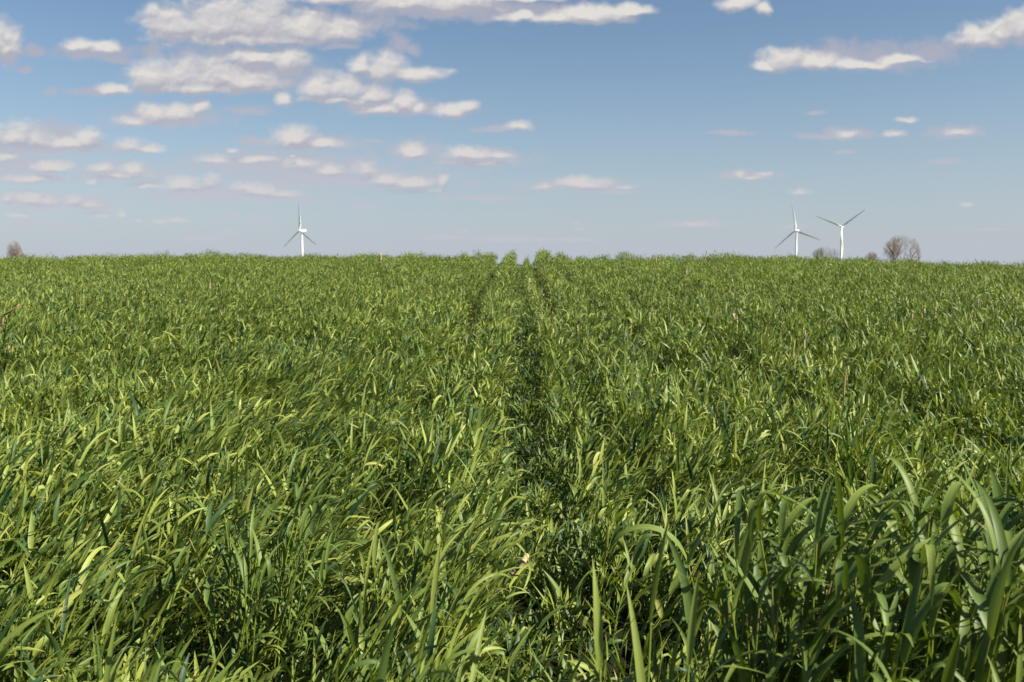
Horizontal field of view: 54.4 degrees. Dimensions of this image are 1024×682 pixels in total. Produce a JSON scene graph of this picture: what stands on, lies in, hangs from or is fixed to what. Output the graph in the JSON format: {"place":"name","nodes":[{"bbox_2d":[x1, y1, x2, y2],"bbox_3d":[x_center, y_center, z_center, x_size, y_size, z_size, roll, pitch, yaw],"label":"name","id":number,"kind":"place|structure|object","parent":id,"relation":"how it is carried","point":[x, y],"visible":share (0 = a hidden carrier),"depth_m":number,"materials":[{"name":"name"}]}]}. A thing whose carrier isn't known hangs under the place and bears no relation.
{"place":"outdoors","nodes":[
{"label":"outdoors","id":0,"kind":"place"},
{"bbox_2d":[1,267,1020,681],"bbox_3d":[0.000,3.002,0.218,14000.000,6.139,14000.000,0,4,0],"label":"ground","id":1,"kind":"structure","parent":0,"point":[623,615],"depth_m":4.05,"materials":[{"name":"soil"}]},
{"bbox_2d":[1,304,20,326],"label":"stubble stalk","id":2,"kind":"object","parent":1,"relation":"on","point":[4,314],"visible":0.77,"depth_m":12.12,"materials":[{"name":"beige plant"}]},
{"bbox_2d":[4,241,25,258],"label":"bare tree","id":3,"kind":"object","parent":1,"relation":"on","point":[14,251],"visible":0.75,"depth_m":418.84,"materials":[{"name":"brown plant"}]},
{"bbox_2d":[97,577,213,681],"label":"grass plant","id":4,"kind":"object","parent":1,"relation":"on","point":[107,672],"depth_m":1.91,"materials":[{"name":"green plant"}]},
{"bbox_2d":[189,472,346,681],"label":"grass clump","id":5,"kind":"object","parent":1,"relation":"on","point":[247,618],"visible":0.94,"depth_m":3.24,"materials":[{"name":"green plant"}]},
{"bbox_2d":[286,206,314,255],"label":"wind turbine","id":6,"kind":"object","parent":1,"relation":"on","point":[301,231],"visible":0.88,"depth_m":1870.18,"materials":[{"name":"paint"}]},
{"bbox_2d":[340,484,523,672],"bbox_3d":[-0.274,0.832,3.466,0.629,0.722,0.430,-3,5,-32],"label":"grass clump","id":7,"kind":"object","parent":1,"relation":"on","point":[401,547],"visible":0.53,"depth_m":3.42,"materials":[{"name":"green plant"}]},
{"bbox_2d":[0,248,1023,681],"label":"cereal crop","id":8,"kind":"object","parent":1,"relation":"on","point":[106,498],"visible":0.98,"depth_m":6.00,"materials":[{"name":"green plant"}]},
{"bbox_2d":[510,553,528,575],"bbox_3d":[0.031,0.835,3.711,0.077,0.079,0.033,-2,4,-22],"label":"stalk debris","id":9,"kind":"object","parent":1,"relation":"on","point":[521,564],"visible":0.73,"depth_m":3.71,"materials":[{"name":"beige plant"}]},
{"bbox_2d":[387,623,712,681],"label":"grass clump","id":10,"kind":"object","parent":1,"relation":"on","point":[506,676],"visible":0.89,"depth_m":2.52,"materials":[{"name":"green plant"}]},
{"bbox_2d":[592,516,774,681],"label":"grass plant","id":11,"kind":"object","parent":1,"relation":"on","point":[598,644],"depth_m":1.83,"materials":[{"name":"green plant"}]},
{"bbox_2d":[775,204,819,255],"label":"wind turbine","id":12,"kind":"object","parent":1,"relation":"on","point":[797,230],"visible":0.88,"depth_m":2079.04,"materials":[{"name":"paint"}]},
{"bbox_2d":[803,330,806,355],"bbox_3d":[3.027,0.149,10.268,0.052,0.528,0.037,-2,4,-21],"label":"stubble stalk","id":13,"kind":"object","parent":1,"relation":"on","point":[805,335],"visible":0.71,"depth_m":10.25,"materials":[{"name":"beige plant"}]},
{"bbox_2d":[609,446,1023,681],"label":"grass clump","id":14,"kind":"object","parent":1,"relation":"on","point":[966,628],"visible":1,"depth_m":2.14,"materials":[{"name":"green plant"}]},
{"bbox_2d":[812,247,838,258],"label":"bare tree","id":15,"kind":"object","parent":1,"relation":"on","point":[821,252],"visible":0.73,"depth_m":616.71,"materials":[{"name":"brown plant"}]},
{"bbox_2d":[817,210,863,258],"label":"wind turbine","id":16,"kind":"object","parent":1,"relation":"on","point":[841,240],"visible":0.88,"depth_m":2018.17,"materials":[{"name":"paint"}]},
{"bbox_2d":[843,371,846,399],"bbox_3d":[2.423,0.483,7.260,0.024,0.530,0.012,0,4,0],"label":"stubble stalk","id":17,"kind":"object","parent":1,"relation":"on","point":[844,385],"visible":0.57,"depth_m":7.25,"materials":[{"name":"beige plant"}]},
{"bbox_2d":[865,252,877,261],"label":"bare tree","id":18,"kind":"object","parent":1,"relation":"on","point":[874,256],"visible":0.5,"depth_m":634.00,"materials":[{"name":"brown plant"}]},
{"bbox_2d":[883,235,920,262],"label":"bare tree","id":19,"kind":"object","parent":1,"relation":"on","point":[893,250],"visible":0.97,"depth_m":395.78,"materials":[{"name":"brown plant"}]},
{"bbox_2d":[938,451,1023,669],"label":"grass clump","id":20,"kind":"object","parent":1,"relation":"on","point":[972,507],"visible":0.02,"depth_m":2.75,"materials":[{"name":"green plant"}]},
{"bbox_2d":[0,0,1023,267],"label":"sky","id":21,"kind":"structure","parent":0,"point":[590,128],"materials":[{"name":"blue"}]}
]}

